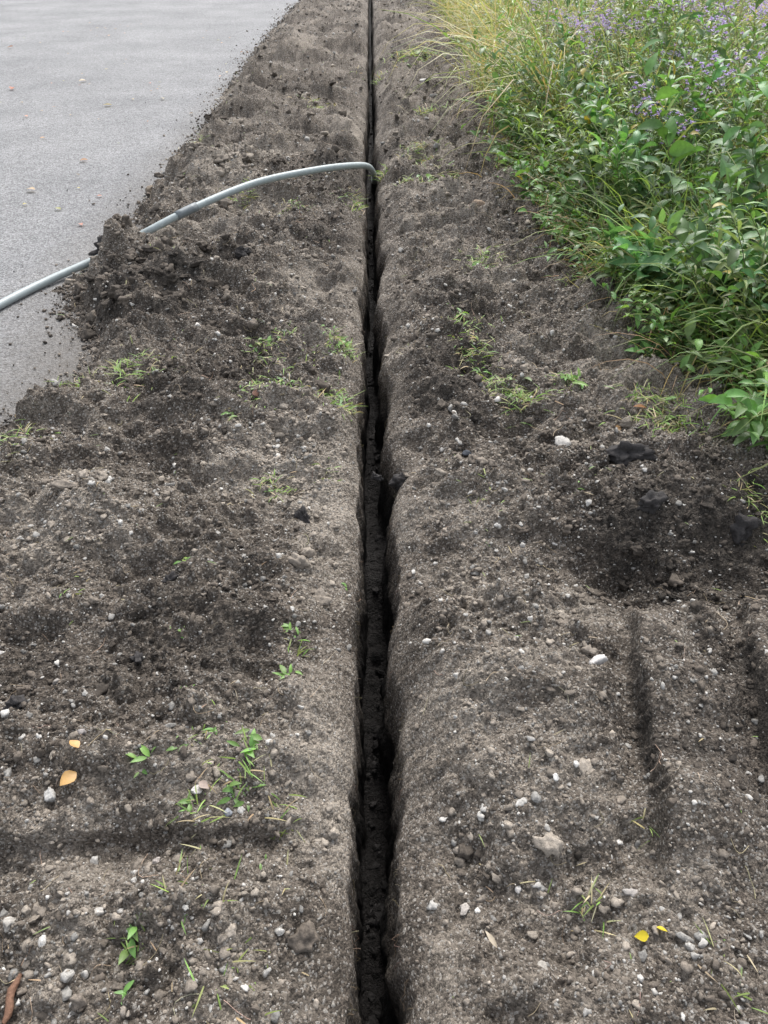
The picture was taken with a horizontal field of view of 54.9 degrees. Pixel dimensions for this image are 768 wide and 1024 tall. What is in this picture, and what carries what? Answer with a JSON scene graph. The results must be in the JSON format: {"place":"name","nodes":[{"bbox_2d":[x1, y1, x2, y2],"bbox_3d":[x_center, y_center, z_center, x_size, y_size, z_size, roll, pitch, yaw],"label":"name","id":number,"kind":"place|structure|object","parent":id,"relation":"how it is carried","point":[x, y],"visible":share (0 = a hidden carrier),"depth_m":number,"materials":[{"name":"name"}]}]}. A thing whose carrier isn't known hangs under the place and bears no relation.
{"place":"outdoors","nodes":[
{"label":"outdoors","id":0,"kind":"place"},
{"bbox_2d":[0,0,299,434],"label":"road","id":1,"kind":"structure","parent":0,"point":[34,244],"depth_m":7.42,"materials":[{"name":"grey asphalt"}]},
{"bbox_2d":[88,235,102,255],"bbox_3d":[-1.603,-1.518,4.282,0.149,0.184,0.167,23,44,25],"label":"soil clod","id":2,"kind":"object","parent":1,"relation":"on","point":[94,252],"visible":0.09,"depth_m":4.25,"materials":[{"name":"brown soil"}]},
{"bbox_2d":[145,185,152,192],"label":"stone","id":3,"kind":"object","parent":1,"relation":"on","point":[148,188],"visible":0.56,"depth_m":5.42,"materials":[{"name":"stone"}]},
{"bbox_2d":[0,0,767,1023],"bbox_3d":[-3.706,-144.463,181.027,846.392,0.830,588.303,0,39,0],"label":"ground","id":4,"kind":"structure","parent":0,"point":[336,970],"depth_m":2.06,"materials":[{"name":"soil"}]},
{"bbox_2d":[2,916,15,932],"bbox_3d":[-0.725,0.798,1.431,0.026,0.023,0.028,0,39,0],"label":"stone","id":5,"kind":"object","parent":4,"relation":"on","point":[8,921],"visible":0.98,"depth_m":1.43,"materials":[{"name":"stone"}]},
{"bbox_2d":[1,973,22,1023],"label":"bark stick","id":6,"kind":"object","parent":4,"relation":"on","point":[9,998],"visible":1,"depth_m":1.34,"materials":[{"name":"wood"}]},
{"bbox_2d":[2,694,27,709],"bbox_3d":[-0.876,0.453,1.758,0.045,0.045,0.055,9,40,10],"label":"soil clod","id":7,"kind":"object","parent":4,"relation":"on","point":[13,701],"visible":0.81,"depth_m":1.75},
{"bbox_2d":[44,787,55,801],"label":"stone","id":8,"kind":"object","parent":4,"relation":"on","point":[49,794],"visible":1,"depth_m":1.62,"materials":[{"name":"stone"}]},
{"bbox_2d":[61,985,71,1001],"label":"stone","id":9,"kind":"object","parent":4,"relation":"on","point":[66,991],"visible":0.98,"depth_m":1.34,"materials":[{"name":"stone"}]},
{"bbox_2d":[77,729,86,734],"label":"stone","id":10,"kind":"object","parent":4,"relation":"on","point":[82,731],"visible":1,"depth_m":1.67,"materials":[{"name":"stone"}]},
{"bbox_2d":[94,907,103,915],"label":"stone","id":11,"kind":"object","parent":4,"relation":"on","point":[99,911],"visible":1,"depth_m":1.43,"materials":[{"name":"stone"}]},
{"bbox_2d":[129,651,142,664],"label":"soil clod","id":12,"kind":"object","parent":4,"relation":"on","point":[137,658],"visible":1,"depth_m":1.93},
{"bbox_2d":[152,857,160,864],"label":"stone","id":13,"kind":"object","parent":4,"relation":"on","point":[155,860],"visible":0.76,"depth_m":1.54,"materials":[{"name":"stone"}]},
{"bbox_2d":[161,571,178,582],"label":"soil clod","id":14,"kind":"object","parent":4,"relation":"on","point":[172,576],"visible":0.76,"depth_m":2.09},
{"bbox_2d":[0,162,376,309],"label":"conduit pipe","id":15,"kind":"object","parent":4,"relation":"on","point":[187,210],"visible":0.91,"depth_m":4.41,"materials":[{"name":"grey plastic"}]},
{"bbox_2d":[191,785,202,793],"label":"stone","id":16,"kind":"object","parent":4,"relation":"on","point":[199,790],"visible":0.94,"depth_m":1.60,"materials":[{"name":"stone"}]},
{"bbox_2d":[223,808,232,816],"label":"stone","id":17,"kind":"object","parent":4,"relation":"on","point":[228,812],"visible":1,"depth_m":1.58,"materials":[{"name":"stone"}]},
{"bbox_2d":[234,245,251,257],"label":"soil clod","id":18,"kind":"object","parent":4,"relation":"on","point":[241,251],"visible":1,"depth_m":3.98,"materials":[{"name":"black soil"}]},
{"bbox_2d":[277,928,284,935],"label":"stone","id":19,"kind":"object","parent":4,"relation":"on","point":[281,930],"visible":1,"depth_m":1.42,"materials":[{"name":"stone"}]},
{"bbox_2d":[294,505,310,523],"bbox_3d":[-0.259,0.011,2.401,0.065,0.047,0.046,27,46,30],"label":"soil clod","id":20,"kind":"object","parent":4,"relation":"on","point":[301,513],"visible":1,"depth_m":2.40,"materials":[{"name":"black soil"}]},
{"bbox_2d":[9,22,667,947],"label":"fallen leaves","id":21,"kind":"object","parent":4,"relation":"on","point":[69,776],"visible":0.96,"depth_m":1.61,"materials":[{"name":"yellow plant"}]},
{"bbox_2d":[371,471,383,480],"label":"soil clod","id":22,"kind":"object","parent":4,"relation":"on","point":[375,476],"visible":1,"depth_m":2.70,"materials":[{"name":"soil"}]},
{"bbox_2d":[0,129,761,1023],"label":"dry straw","id":23,"kind":"object","parent":4,"relation":"on","point":[356,621],"visible":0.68,"depth_m":2.00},
{"bbox_2d":[0,31,767,1023],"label":"grass tufts","id":24,"kind":"object","parent":4,"relation":"on","point":[636,391],"visible":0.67,"depth_m":2.75,"materials":[{"name":"green plant"}]},
{"bbox_2d":[114,51,679,1004],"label":"weed leaves","id":25,"kind":"object","parent":4,"relation":"on","point":[128,951],"visible":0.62,"depth_m":1.66,"materials":[{"name":"green plant"}]},
{"bbox_2d":[388,472,406,491],"bbox_3d":[0.052,-0.107,2.688,0.074,0.073,0.043,0,39,0],"label":"soil clod","id":26,"kind":"object","parent":4,"relation":"on","point":[396,481],"visible":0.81,"depth_m":2.68,"materials":[{"name":"soil"}]},
{"bbox_2d":[460,902,469,915],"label":"stone","id":27,"kind":"object","parent":4,"relation":"on","point":[465,908],"visible":1,"depth_m":1.50,"materials":[{"name":"stone"}]},
{"bbox_2d":[462,450,470,455],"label":"stone","id":28,"kind":"object","parent":4,"relation":"on","point":[466,452],"visible":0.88,"depth_m":2.61,"materials":[{"name":"stone"}]},
{"bbox_2d":[471,200,484,205],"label":"stone","id":29,"kind":"object","parent":4,"relation":"on","point":[480,202],"visible":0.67,"depth_m":4.64,"materials":[{"name":"stone"}]},
{"bbox_2d":[515,886,520,893],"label":"stone","id":30,"kind":"object","parent":4,"relation":"on","point":[518,889],"visible":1,"depth_m":1.50,"materials":[{"name":"stone"}]},
{"bbox_2d":[537,960,547,970],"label":"stone","id":31,"kind":"object","parent":4,"relation":"on","point":[542,964],"visible":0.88,"depth_m":1.37,"materials":[{"name":"stone"}]},
{"bbox_2d":[553,773,558,781],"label":"stone","id":32,"kind":"object","parent":4,"relation":"on","point":[555,777],"visible":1,"depth_m":1.58,"materials":[{"name":"stone"}]},
{"bbox_2d":[554,436,571,447],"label":"stone","id":33,"kind":"object","parent":4,"relation":"on","point":[561,440],"visible":1,"depth_m":2.63,"materials":[{"name":"stone"}]},
{"bbox_2d":[376,0,767,480],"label":"tall grass","id":34,"kind":"structure","parent":4,"relation":"on","point":[466,16],"depth_m":5.16,"materials":[{"name":"green plant"}]},
{"bbox_2d":[589,654,607,664],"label":"stone","id":35,"kind":"object","parent":4,"relation":"on","point":[600,659],"visible":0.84,"depth_m":1.80,"materials":[{"name":"stone"}]},
{"bbox_2d":[442,0,767,450],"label":"herb stems","id":36,"kind":"object","parent":4,"relation":"on","point":[646,115],"visible":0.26,"depth_m":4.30,"materials":[{"name":"green plant"}]},
{"bbox_2d":[519,0,767,144],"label":"wildflower blooms","id":37,"kind":"object","parent":36,"relation":"attached to","point":[713,30],"visible":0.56,"depth_m":5.13,"materials":[{"name":"purple plant"}]},
{"bbox_2d":[622,888,637,896],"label":"stone","id":38,"kind":"object","parent":4,"relation":"on","point":[631,892],"visible":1,"depth_m":1.45,"materials":[{"name":"stone"}]},
{"bbox_2d":[605,441,657,465],"bbox_3d":[0.826,-0.192,2.492,0.178,0.098,0.103,19,43,22],"label":"soil clod","id":39,"kind":"object","parent":4,"relation":"on","point":[625,453],"visible":0.91,"depth_m":2.48,"materials":[{"name":"black soil"}]},
{"bbox_2d":[636,490,668,514],"bbox_3d":[0.830,-0.029,2.287,0.062,0.076,0.092,32,49,33],"label":"soil clod","id":40,"kind":"object","parent":4,"relation":"on","point":[650,501],"visible":1,"depth_m":2.27,"materials":[{"name":"soil"}]},
{"bbox_2d":[729,512,761,546],"bbox_3d":[1.119,0.054,2.314,0.087,0.110,0.083,-17,42,-19],"label":"soil clod","id":41,"kind":"object","parent":4,"relation":"on","point":[742,527],"visible":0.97,"depth_m":2.29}
]}

